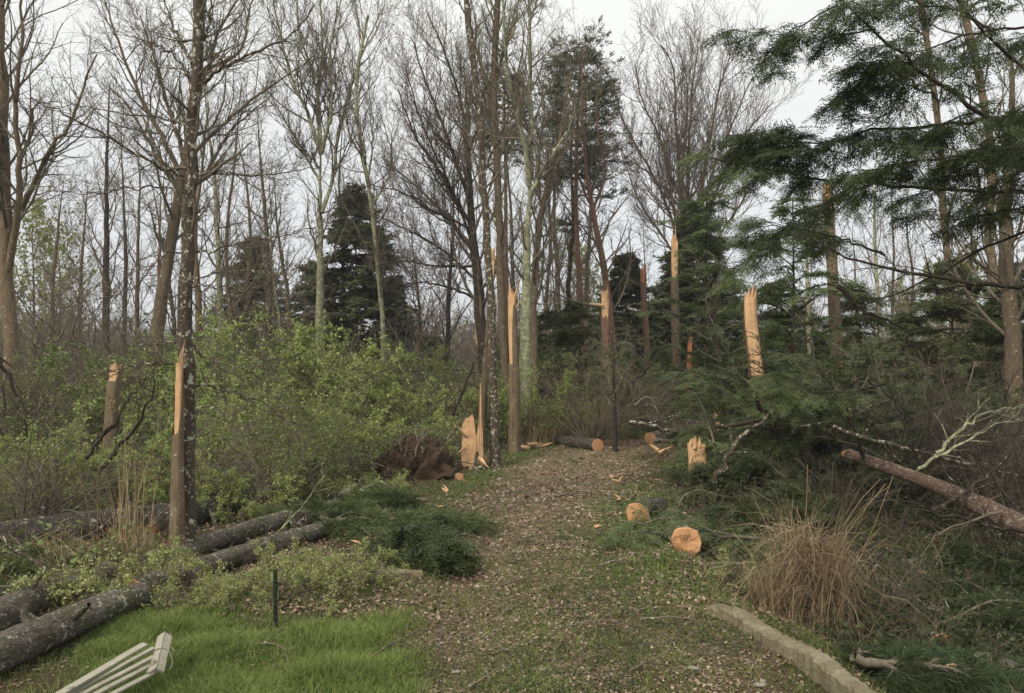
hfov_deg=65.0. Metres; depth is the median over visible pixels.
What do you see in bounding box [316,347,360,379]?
hemlock tree
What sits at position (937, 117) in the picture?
bare tree
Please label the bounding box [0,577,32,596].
fallen bough
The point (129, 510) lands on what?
dry grass clump
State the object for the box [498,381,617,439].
leafing shrub
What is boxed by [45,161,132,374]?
bare tree
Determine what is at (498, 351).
leafing shrub
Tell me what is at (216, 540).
fallen log
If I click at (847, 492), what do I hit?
bare shrub
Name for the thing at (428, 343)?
hemlock tree
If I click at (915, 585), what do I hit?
fallen bough
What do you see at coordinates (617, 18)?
sky
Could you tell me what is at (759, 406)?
dead branch
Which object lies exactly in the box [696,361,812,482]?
dead branch
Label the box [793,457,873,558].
dead branch
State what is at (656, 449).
wood splinter
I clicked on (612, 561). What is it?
stick
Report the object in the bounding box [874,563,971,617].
dead branch
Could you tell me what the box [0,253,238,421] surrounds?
bare shrub
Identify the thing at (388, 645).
stick
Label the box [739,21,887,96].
hemlock branch
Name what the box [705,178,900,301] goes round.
hemlock branch
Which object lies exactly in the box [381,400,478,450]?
leafing shrub
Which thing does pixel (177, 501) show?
snapped trunk
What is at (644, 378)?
leafing shrub
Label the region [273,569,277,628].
metal stake
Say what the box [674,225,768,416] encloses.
bare tree
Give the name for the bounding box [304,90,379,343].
bare tree
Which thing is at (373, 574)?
stone slab
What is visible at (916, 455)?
dead branch
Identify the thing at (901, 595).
bare shrub
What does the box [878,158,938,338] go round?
bare tree
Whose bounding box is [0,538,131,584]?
fallen bough
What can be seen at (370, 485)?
fallen log
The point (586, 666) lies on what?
fallen needles
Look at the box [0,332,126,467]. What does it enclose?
leafing shrub
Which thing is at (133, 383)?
leafing shrub
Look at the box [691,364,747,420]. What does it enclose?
leafing shrub
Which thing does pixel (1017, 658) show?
fallen bough
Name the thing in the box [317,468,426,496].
honeysuckle shrub
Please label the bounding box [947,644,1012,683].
fallen bough
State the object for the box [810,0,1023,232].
hemlock branch
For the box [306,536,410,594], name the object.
honeysuckle shrub
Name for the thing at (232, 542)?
dead branch
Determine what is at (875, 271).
bare tree
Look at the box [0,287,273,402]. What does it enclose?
bare shrub
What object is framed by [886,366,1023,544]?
bare shrub
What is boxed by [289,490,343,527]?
fallen log
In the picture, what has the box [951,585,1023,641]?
fallen bough
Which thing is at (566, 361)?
leafing shrub
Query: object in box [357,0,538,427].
bare tree
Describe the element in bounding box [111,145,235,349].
bare tree
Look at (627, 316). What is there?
spruce tree
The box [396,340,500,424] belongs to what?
bare shrub
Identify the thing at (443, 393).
leafing shrub
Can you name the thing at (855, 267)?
bare tree
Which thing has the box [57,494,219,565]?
dry grass clump
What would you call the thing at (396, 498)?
fallen bough
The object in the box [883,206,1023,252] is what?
hemlock branch
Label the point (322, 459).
leafing shrub
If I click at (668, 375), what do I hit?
fallen bough
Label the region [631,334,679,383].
dead branch
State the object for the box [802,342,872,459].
dead branch
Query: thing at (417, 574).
fallen log
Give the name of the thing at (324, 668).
lawn grass
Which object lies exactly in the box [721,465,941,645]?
reed clump
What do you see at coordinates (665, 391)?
bare shrub
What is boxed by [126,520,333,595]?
fallen log
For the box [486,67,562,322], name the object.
bare tree
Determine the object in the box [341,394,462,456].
leafing shrub
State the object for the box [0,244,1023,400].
woods
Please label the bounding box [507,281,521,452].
snapped trunk
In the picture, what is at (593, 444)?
fallen log
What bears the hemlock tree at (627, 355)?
on the ground at (48, 676)
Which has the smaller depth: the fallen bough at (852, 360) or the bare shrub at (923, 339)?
the fallen bough at (852, 360)
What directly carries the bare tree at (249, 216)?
on the ground at (48, 676)
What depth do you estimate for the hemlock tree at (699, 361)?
21.81 m
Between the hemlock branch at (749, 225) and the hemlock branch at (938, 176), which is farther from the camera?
the hemlock branch at (749, 225)
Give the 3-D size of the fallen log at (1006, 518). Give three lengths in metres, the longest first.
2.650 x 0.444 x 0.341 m
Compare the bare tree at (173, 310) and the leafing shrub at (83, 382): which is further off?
the bare tree at (173, 310)
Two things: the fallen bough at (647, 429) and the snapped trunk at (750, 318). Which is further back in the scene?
the fallen bough at (647, 429)
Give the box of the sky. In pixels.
[1,0,1023,355]
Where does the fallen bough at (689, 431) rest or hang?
on the ground at (48, 676)
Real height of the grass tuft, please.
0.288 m
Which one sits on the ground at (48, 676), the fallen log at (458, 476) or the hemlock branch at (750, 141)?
the fallen log at (458, 476)
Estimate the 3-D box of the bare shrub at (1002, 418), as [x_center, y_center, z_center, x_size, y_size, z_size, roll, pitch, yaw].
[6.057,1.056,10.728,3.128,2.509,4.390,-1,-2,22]
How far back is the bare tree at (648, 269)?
34.15 m
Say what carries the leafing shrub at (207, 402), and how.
on the ground at (48, 676)
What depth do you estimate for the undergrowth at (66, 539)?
7.29 m
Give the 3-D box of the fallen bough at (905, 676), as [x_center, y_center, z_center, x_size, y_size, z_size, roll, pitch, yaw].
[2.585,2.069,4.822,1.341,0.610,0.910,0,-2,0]
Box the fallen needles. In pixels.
[359,437,790,692]
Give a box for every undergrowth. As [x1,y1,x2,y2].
[0,390,711,579]
[575,410,1023,658]
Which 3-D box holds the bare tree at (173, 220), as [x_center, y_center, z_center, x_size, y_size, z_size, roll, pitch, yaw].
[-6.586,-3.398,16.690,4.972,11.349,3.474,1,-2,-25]
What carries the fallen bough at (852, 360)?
on the ground at (48, 676)
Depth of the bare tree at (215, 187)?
22.08 m
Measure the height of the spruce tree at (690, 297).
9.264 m
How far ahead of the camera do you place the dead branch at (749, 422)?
9.78 m
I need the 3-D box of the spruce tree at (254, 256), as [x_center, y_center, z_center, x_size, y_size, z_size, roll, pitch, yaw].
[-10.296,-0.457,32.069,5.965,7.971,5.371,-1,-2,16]
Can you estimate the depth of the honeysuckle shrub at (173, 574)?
5.58 m
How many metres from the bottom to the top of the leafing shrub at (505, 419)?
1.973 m
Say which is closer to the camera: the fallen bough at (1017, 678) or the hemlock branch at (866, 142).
the fallen bough at (1017, 678)
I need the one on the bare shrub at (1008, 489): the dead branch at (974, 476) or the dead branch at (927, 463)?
the dead branch at (974, 476)
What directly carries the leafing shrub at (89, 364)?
on the ground at (48, 676)
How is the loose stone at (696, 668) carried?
on the ground at (48, 676)
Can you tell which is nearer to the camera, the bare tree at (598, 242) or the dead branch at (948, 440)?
the dead branch at (948, 440)
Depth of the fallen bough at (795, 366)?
10.43 m
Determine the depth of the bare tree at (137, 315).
29.07 m
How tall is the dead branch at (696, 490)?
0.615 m
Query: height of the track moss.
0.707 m
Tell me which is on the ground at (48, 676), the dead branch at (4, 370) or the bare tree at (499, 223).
the bare tree at (499, 223)
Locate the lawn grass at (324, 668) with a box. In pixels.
[0,563,452,692]
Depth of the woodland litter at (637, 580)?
6.37 m
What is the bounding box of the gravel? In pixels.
[375,442,796,692]
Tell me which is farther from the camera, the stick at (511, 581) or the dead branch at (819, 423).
the dead branch at (819, 423)
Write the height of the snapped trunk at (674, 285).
6.064 m
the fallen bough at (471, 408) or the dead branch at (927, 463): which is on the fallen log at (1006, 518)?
the dead branch at (927, 463)
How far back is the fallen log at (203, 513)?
9.52 m
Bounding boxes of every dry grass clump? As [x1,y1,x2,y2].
[0,507,204,583]
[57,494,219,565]
[76,417,201,552]
[474,448,515,465]
[502,402,571,444]
[562,389,594,436]
[570,396,641,439]
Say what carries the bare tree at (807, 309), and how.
on the ground at (48, 676)
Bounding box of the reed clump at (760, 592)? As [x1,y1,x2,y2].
[685,532,826,636]
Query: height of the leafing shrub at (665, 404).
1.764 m
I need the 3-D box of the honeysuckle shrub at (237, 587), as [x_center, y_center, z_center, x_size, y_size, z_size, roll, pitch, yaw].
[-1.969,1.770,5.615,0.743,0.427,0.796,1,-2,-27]
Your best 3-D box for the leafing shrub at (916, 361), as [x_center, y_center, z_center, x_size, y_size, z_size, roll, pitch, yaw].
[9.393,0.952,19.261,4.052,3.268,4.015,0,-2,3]
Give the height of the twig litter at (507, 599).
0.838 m
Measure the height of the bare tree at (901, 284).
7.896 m
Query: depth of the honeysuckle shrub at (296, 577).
5.84 m
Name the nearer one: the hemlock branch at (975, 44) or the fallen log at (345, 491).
the hemlock branch at (975, 44)
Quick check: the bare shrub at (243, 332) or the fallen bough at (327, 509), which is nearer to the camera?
the fallen bough at (327, 509)
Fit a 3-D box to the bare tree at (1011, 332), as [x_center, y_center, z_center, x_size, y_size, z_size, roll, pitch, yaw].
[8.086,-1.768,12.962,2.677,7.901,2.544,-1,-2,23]
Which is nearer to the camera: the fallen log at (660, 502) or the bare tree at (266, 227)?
the fallen log at (660, 502)
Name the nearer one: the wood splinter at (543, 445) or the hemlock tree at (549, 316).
the wood splinter at (543, 445)
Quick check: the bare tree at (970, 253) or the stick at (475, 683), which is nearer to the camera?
the stick at (475, 683)
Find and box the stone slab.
[347,568,410,588]
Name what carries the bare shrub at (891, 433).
on the ground at (48, 676)
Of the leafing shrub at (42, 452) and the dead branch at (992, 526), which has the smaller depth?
the dead branch at (992, 526)
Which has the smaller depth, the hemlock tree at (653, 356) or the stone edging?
the stone edging
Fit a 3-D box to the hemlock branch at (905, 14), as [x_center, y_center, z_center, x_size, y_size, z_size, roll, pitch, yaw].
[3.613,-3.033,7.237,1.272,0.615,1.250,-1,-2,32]
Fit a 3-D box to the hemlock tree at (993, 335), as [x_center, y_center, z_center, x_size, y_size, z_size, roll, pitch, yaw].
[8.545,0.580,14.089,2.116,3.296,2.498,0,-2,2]
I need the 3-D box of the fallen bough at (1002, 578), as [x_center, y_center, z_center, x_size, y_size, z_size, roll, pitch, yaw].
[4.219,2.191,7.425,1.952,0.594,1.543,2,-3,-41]
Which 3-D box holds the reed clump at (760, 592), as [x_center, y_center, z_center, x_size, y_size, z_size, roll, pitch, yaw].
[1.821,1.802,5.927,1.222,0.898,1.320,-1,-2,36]
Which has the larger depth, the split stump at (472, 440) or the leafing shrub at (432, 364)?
the leafing shrub at (432, 364)
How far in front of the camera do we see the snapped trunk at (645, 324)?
24.97 m
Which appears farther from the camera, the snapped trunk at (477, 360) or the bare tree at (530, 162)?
the snapped trunk at (477, 360)
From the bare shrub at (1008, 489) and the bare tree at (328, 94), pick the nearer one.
the bare shrub at (1008, 489)
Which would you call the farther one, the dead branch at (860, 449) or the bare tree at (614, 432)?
the bare tree at (614, 432)
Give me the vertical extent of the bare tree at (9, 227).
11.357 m
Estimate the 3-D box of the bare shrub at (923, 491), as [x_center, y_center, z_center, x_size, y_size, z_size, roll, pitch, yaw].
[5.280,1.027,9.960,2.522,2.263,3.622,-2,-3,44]
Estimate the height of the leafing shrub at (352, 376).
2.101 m
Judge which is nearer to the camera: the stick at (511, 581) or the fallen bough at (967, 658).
the fallen bough at (967, 658)
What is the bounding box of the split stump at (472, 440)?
[453,382,488,469]
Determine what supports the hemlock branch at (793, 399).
attached to the dead branch at (860, 449)
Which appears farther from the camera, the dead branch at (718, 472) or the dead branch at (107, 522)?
the dead branch at (718, 472)
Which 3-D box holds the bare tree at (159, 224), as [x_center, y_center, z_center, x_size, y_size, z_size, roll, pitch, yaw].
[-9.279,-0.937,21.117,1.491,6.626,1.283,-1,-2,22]
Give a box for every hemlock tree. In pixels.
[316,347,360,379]
[413,335,463,396]
[519,308,589,418]
[537,299,616,421]
[598,339,644,388]
[635,186,763,430]
[635,345,691,422]
[679,295,747,424]
[717,195,876,415]
[726,277,829,415]
[747,302,854,416]
[805,280,904,431]
[850,309,965,425]
[881,257,1003,434]
[933,288,1023,451]
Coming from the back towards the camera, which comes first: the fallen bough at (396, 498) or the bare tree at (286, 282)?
the bare tree at (286, 282)
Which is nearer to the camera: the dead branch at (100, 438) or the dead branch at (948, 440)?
the dead branch at (948, 440)
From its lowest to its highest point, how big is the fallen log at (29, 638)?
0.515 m
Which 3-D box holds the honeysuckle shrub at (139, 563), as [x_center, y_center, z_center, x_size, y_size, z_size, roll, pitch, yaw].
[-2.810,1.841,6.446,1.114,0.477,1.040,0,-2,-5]
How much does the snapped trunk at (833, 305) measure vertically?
5.472 m
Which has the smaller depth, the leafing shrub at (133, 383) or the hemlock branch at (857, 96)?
the hemlock branch at (857, 96)
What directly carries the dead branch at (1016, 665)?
on the fallen bough at (905, 676)
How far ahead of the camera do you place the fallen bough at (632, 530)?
8.23 m
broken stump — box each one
[686,436,706,489]
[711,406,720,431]
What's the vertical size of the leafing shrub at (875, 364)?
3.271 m
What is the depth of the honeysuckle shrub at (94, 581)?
5.78 m
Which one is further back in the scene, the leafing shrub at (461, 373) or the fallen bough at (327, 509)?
the leafing shrub at (461, 373)
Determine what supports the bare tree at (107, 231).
on the ground at (48, 676)
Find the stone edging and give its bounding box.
[708,604,876,692]
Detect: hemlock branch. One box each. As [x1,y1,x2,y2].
[673,150,1023,249]
[701,0,864,66]
[702,124,851,210]
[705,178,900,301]
[724,214,885,271]
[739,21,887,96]
[739,97,1023,190]
[746,368,885,434]
[801,48,938,142]
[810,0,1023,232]
[816,140,1023,211]
[847,0,994,44]
[872,0,1023,107]
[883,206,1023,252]
[901,0,1023,179]
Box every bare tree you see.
[0,0,123,439]
[0,0,356,540]
[0,179,87,385]
[13,151,103,366]
[15,201,118,365]
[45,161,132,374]
[61,40,160,358]
[64,0,330,383]
[85,105,154,382]
[104,116,180,378]
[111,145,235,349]
[129,190,179,287]
[152,64,241,357]
[155,29,274,346]
[179,69,291,350]
[204,87,290,359]
[220,79,309,366]
[236,130,346,361]
[240,0,420,372]
[254,135,300,366]
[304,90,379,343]
[321,0,416,365]
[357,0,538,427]
[377,157,471,361]
[422,127,495,370]
[427,0,545,467]
[444,0,550,437]
[469,0,590,437]
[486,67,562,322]
[491,0,603,418]
[515,90,581,400]
[530,26,635,382]
[532,1,662,384]
[533,48,594,403]
[553,239,612,358]
[562,18,611,349]
[578,303,646,451]
[593,0,822,281]
[632,192,661,342]
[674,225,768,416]
[770,158,839,414]
[835,199,886,344]
[850,112,920,339]
[863,103,932,335]
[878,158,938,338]
[880,274,920,350]
[895,0,998,422]
[915,253,971,344]
[916,0,1023,428]
[917,144,1020,365]
[919,5,1023,459]
[923,237,1002,363]
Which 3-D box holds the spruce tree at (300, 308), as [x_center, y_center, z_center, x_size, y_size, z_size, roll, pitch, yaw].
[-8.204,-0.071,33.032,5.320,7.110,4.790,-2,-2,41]
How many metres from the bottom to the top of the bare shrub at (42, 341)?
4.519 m
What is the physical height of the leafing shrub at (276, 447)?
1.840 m
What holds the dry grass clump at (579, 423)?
on the ground at (48, 676)
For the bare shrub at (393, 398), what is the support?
on the ground at (48, 676)
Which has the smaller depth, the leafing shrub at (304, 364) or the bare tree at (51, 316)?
the leafing shrub at (304, 364)
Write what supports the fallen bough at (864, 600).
on the ground at (48, 676)
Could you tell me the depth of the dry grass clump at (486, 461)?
14.52 m
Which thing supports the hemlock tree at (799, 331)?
on the ground at (48, 676)
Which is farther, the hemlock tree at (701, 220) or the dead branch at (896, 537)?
the hemlock tree at (701, 220)
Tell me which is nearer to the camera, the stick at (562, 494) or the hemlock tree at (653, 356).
the stick at (562, 494)
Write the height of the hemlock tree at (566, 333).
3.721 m
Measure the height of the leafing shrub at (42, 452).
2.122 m
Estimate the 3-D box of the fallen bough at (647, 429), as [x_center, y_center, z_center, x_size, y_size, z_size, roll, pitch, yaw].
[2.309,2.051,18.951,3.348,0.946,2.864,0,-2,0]
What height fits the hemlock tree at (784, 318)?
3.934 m
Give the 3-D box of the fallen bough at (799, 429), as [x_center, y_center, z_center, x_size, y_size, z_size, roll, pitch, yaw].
[4.790,1.298,11.108,3.083,2.056,2.953,1,-2,-37]
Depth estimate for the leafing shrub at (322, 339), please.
18.64 m
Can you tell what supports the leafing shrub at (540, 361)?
on the ground at (48, 676)
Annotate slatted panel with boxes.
[55,631,174,692]
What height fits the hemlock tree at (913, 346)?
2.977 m
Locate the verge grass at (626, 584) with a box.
[37,438,897,692]
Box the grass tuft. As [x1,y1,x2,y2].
[389,469,400,483]
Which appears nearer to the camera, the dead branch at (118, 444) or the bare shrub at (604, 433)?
the dead branch at (118, 444)
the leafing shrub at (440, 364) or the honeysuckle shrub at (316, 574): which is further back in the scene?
the leafing shrub at (440, 364)
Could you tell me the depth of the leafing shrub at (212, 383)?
13.58 m
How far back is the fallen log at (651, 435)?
17.27 m
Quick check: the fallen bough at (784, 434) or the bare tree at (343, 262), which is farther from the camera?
the bare tree at (343, 262)
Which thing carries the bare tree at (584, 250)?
on the ground at (48, 676)
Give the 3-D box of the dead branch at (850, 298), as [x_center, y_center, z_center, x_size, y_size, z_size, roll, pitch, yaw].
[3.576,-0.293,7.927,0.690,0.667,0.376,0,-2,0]
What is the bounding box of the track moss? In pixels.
[1,418,1015,692]
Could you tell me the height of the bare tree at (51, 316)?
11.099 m
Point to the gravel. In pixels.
(559, 520)
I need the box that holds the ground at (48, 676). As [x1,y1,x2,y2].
[0,380,1023,692]
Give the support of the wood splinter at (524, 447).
on the ground at (48, 676)
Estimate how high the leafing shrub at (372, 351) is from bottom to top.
3.155 m
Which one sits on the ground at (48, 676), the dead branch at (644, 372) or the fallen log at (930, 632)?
the fallen log at (930, 632)
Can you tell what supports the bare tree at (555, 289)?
on the ground at (48, 676)
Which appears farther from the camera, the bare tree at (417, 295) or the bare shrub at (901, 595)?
the bare tree at (417, 295)
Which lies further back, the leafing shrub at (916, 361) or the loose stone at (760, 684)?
the leafing shrub at (916, 361)
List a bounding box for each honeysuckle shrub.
[7,533,226,611]
[91,542,235,594]
[136,558,261,612]
[178,563,286,615]
[219,534,344,583]
[230,548,383,618]
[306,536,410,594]
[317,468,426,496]
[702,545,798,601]
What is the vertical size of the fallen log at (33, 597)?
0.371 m
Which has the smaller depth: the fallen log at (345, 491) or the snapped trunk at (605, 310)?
the fallen log at (345, 491)
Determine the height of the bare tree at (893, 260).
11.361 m
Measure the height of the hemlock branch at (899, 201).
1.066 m
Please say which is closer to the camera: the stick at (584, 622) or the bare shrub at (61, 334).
the stick at (584, 622)
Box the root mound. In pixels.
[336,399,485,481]
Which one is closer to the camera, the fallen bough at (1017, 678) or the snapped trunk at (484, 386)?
the fallen bough at (1017, 678)
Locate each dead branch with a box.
[0,357,47,451]
[0,534,92,599]
[62,458,198,550]
[84,375,149,459]
[99,361,165,469]
[225,531,233,546]
[263,463,334,544]
[277,565,354,614]
[411,548,460,577]
[449,338,487,415]
[610,452,659,478]
[629,409,709,444]
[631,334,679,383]
[634,396,665,423]
[653,404,733,454]
[672,484,738,507]
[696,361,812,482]
[714,347,885,439]
[754,391,801,462]
[786,217,1023,318]
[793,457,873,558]
[800,389,924,443]
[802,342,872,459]
[821,208,1023,309]
[831,395,1023,501]
[836,284,918,349]
[846,363,934,473]
[848,511,937,601]
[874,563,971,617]
[886,481,1023,546]
[913,483,1003,577]
[916,396,1023,469]
[929,417,1023,530]
[933,365,1023,511]
[933,386,1023,454]
[946,663,1023,668]
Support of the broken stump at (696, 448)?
on the ground at (48, 676)
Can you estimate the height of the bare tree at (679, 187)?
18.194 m
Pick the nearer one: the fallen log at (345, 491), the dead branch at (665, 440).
the fallen log at (345, 491)
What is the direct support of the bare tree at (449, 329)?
on the ground at (48, 676)
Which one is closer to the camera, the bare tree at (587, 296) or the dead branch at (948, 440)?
the dead branch at (948, 440)
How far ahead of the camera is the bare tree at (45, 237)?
40.05 m
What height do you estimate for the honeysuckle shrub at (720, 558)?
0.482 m
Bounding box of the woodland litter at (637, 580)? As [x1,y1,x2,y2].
[8,437,1023,646]
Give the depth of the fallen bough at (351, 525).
8.38 m
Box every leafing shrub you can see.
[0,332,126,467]
[0,340,157,469]
[0,375,172,520]
[0,413,196,517]
[0,444,132,509]
[1,341,226,458]
[48,335,237,451]
[97,292,324,460]
[107,354,345,494]
[120,359,395,474]
[128,319,288,402]
[139,438,330,522]
[140,309,354,422]
[164,369,406,484]
[195,395,330,500]
[200,308,433,453]
[205,402,383,507]
[234,357,406,447]
[253,380,388,483]
[257,324,423,428]
[305,363,476,451]
[316,337,470,406]
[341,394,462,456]
[370,343,508,440]
[371,350,480,420]
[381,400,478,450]
[418,344,562,414]
[448,334,598,422]
[457,355,580,443]
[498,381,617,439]
[532,337,658,435]
[554,348,679,424]
[628,382,698,424]
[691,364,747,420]
[768,338,863,383]
[817,334,923,380]
[845,333,1002,417]
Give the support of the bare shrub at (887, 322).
on the ground at (48, 676)
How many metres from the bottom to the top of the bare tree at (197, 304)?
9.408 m
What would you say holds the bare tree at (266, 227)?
on the ground at (48, 676)
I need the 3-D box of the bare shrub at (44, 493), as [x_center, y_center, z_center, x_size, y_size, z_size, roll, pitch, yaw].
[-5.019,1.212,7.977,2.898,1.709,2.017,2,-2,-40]
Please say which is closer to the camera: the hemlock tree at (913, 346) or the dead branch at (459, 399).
the dead branch at (459, 399)
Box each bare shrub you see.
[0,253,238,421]
[0,257,175,403]
[0,287,174,441]
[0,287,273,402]
[0,343,175,458]
[0,385,157,520]
[0,419,142,540]
[35,390,289,507]
[101,301,358,383]
[301,284,474,404]
[327,358,442,420]
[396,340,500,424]
[498,352,684,445]
[568,322,699,437]
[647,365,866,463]
[714,339,1001,491]
[754,427,930,531]
[784,263,1023,393]
[796,278,944,406]
[797,342,1023,523]
[810,525,959,643]
[843,293,1004,421]
[850,338,1023,496]
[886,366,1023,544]
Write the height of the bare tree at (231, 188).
11.847 m
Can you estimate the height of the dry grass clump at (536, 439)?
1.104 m
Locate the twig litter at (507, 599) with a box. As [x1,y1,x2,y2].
[1,439,1021,692]
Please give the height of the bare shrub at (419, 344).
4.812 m
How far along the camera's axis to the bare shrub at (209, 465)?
9.97 m
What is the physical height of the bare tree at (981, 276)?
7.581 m
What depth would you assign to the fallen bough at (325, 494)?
10.45 m
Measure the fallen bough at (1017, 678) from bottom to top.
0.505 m
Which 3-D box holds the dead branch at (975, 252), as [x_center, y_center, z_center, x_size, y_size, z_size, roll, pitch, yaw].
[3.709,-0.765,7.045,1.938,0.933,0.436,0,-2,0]
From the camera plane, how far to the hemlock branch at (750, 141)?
7.63 m
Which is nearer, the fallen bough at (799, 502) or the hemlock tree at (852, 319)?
the fallen bough at (799, 502)
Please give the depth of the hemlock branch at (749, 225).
8.59 m
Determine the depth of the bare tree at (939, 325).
44.04 m
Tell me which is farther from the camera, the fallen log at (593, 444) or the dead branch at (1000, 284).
the fallen log at (593, 444)
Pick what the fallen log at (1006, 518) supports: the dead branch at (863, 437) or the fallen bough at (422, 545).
the dead branch at (863, 437)
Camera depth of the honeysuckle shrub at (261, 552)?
6.44 m
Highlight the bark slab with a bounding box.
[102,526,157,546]
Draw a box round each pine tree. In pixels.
[472,61,542,339]
[522,15,643,405]
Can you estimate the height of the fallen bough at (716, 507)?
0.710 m
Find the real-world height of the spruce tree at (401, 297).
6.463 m
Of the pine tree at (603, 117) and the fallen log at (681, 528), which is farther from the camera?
the pine tree at (603, 117)
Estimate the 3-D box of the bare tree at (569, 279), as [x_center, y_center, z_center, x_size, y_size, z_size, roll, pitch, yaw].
[2.215,-3.888,25.297,3.412,12.936,2.315,0,-2,0]
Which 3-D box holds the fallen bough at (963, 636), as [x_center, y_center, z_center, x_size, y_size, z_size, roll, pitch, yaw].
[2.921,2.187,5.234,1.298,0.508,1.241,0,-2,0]
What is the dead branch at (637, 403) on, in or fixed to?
on the fallen bough at (668, 375)
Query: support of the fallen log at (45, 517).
on the ground at (48, 676)
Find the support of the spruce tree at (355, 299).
on the ground at (48, 676)
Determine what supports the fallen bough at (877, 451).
on the ground at (48, 676)
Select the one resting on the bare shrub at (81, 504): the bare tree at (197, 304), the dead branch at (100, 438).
the dead branch at (100, 438)
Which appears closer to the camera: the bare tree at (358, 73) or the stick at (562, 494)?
the stick at (562, 494)
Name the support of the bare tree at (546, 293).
on the ground at (48, 676)
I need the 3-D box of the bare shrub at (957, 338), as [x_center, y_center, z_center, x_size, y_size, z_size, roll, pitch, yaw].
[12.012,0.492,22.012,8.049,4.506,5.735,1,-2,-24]
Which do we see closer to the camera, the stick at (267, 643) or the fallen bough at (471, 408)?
the stick at (267, 643)
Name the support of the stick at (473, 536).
on the ground at (48, 676)
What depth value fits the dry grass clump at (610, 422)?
18.16 m
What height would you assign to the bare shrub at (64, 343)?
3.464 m
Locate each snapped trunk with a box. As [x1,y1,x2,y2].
[102,362,123,491]
[168,339,185,545]
[475,327,478,394]
[477,247,496,448]
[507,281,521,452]
[589,284,612,417]
[640,260,651,391]
[670,227,682,425]
[682,337,692,418]
[743,284,767,439]
[823,184,844,402]
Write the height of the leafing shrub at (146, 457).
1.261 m
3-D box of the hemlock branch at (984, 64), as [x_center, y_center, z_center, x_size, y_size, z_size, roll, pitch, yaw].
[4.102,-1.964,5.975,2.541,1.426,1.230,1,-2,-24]
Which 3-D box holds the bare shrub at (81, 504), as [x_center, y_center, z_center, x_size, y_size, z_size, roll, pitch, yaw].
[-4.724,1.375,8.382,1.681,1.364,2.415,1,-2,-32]
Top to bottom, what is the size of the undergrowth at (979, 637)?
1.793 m
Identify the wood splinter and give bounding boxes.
[521,442,542,450]
[533,442,552,447]
[650,444,671,454]
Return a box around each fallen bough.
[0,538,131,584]
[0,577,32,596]
[256,491,393,529]
[275,477,424,507]
[307,505,513,545]
[337,483,442,512]
[349,518,484,582]
[418,390,553,437]
[552,417,680,439]
[589,495,812,571]
[649,324,894,428]
[656,386,855,504]
[665,468,686,486]
[667,425,846,481]
[669,373,838,479]
[676,460,766,507]
[694,494,788,536]
[695,363,890,483]
[713,561,910,643]
[725,557,988,645]
[744,367,939,520]
[748,468,880,556]
[755,473,849,504]
[757,330,1015,465]
[760,358,1023,495]
[791,403,1005,516]
[828,633,1023,692]
[847,479,949,514]
[869,637,1010,691]
[877,541,1023,598]
[891,532,1023,592]
[900,632,1023,678]
[907,664,1023,692]
[908,572,1023,657]
[908,617,1021,681]
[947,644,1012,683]
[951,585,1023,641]
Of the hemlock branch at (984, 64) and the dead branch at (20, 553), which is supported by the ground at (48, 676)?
the dead branch at (20, 553)
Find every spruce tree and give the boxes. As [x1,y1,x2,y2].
[206,235,292,382]
[271,260,354,368]
[284,181,437,396]
[359,275,429,384]
[576,252,683,417]
[634,262,720,416]
[639,201,766,418]
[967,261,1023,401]
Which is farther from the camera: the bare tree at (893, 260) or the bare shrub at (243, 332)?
the bare tree at (893, 260)
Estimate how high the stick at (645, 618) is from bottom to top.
0.178 m
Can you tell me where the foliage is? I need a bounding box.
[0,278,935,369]
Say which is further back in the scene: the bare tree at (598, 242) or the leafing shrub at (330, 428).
the bare tree at (598, 242)
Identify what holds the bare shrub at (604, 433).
on the ground at (48, 676)
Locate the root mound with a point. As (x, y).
(424, 457)
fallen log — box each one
[0,497,169,554]
[0,553,116,630]
[0,582,150,674]
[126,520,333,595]
[135,509,293,568]
[196,482,286,525]
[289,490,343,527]
[338,483,357,496]
[357,480,385,491]
[358,570,423,587]
[451,468,463,479]
[539,434,603,450]
[626,497,667,521]
[644,424,695,443]
[661,507,705,554]
[684,418,697,424]
[841,447,1023,539]
[895,611,949,645]
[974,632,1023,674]
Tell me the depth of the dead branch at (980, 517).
6.54 m
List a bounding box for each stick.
[252,616,294,661]
[370,629,419,657]
[456,527,484,539]
[468,654,511,688]
[501,566,549,586]
[554,487,592,497]
[565,608,634,627]
[597,554,644,566]
[628,639,671,672]
[640,604,713,626]
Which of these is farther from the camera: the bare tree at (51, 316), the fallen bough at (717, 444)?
the bare tree at (51, 316)
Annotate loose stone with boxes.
[687,666,699,670]
[753,682,766,687]
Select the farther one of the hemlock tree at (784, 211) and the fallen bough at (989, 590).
the hemlock tree at (784, 211)
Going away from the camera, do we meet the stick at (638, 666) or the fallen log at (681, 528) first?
the stick at (638, 666)

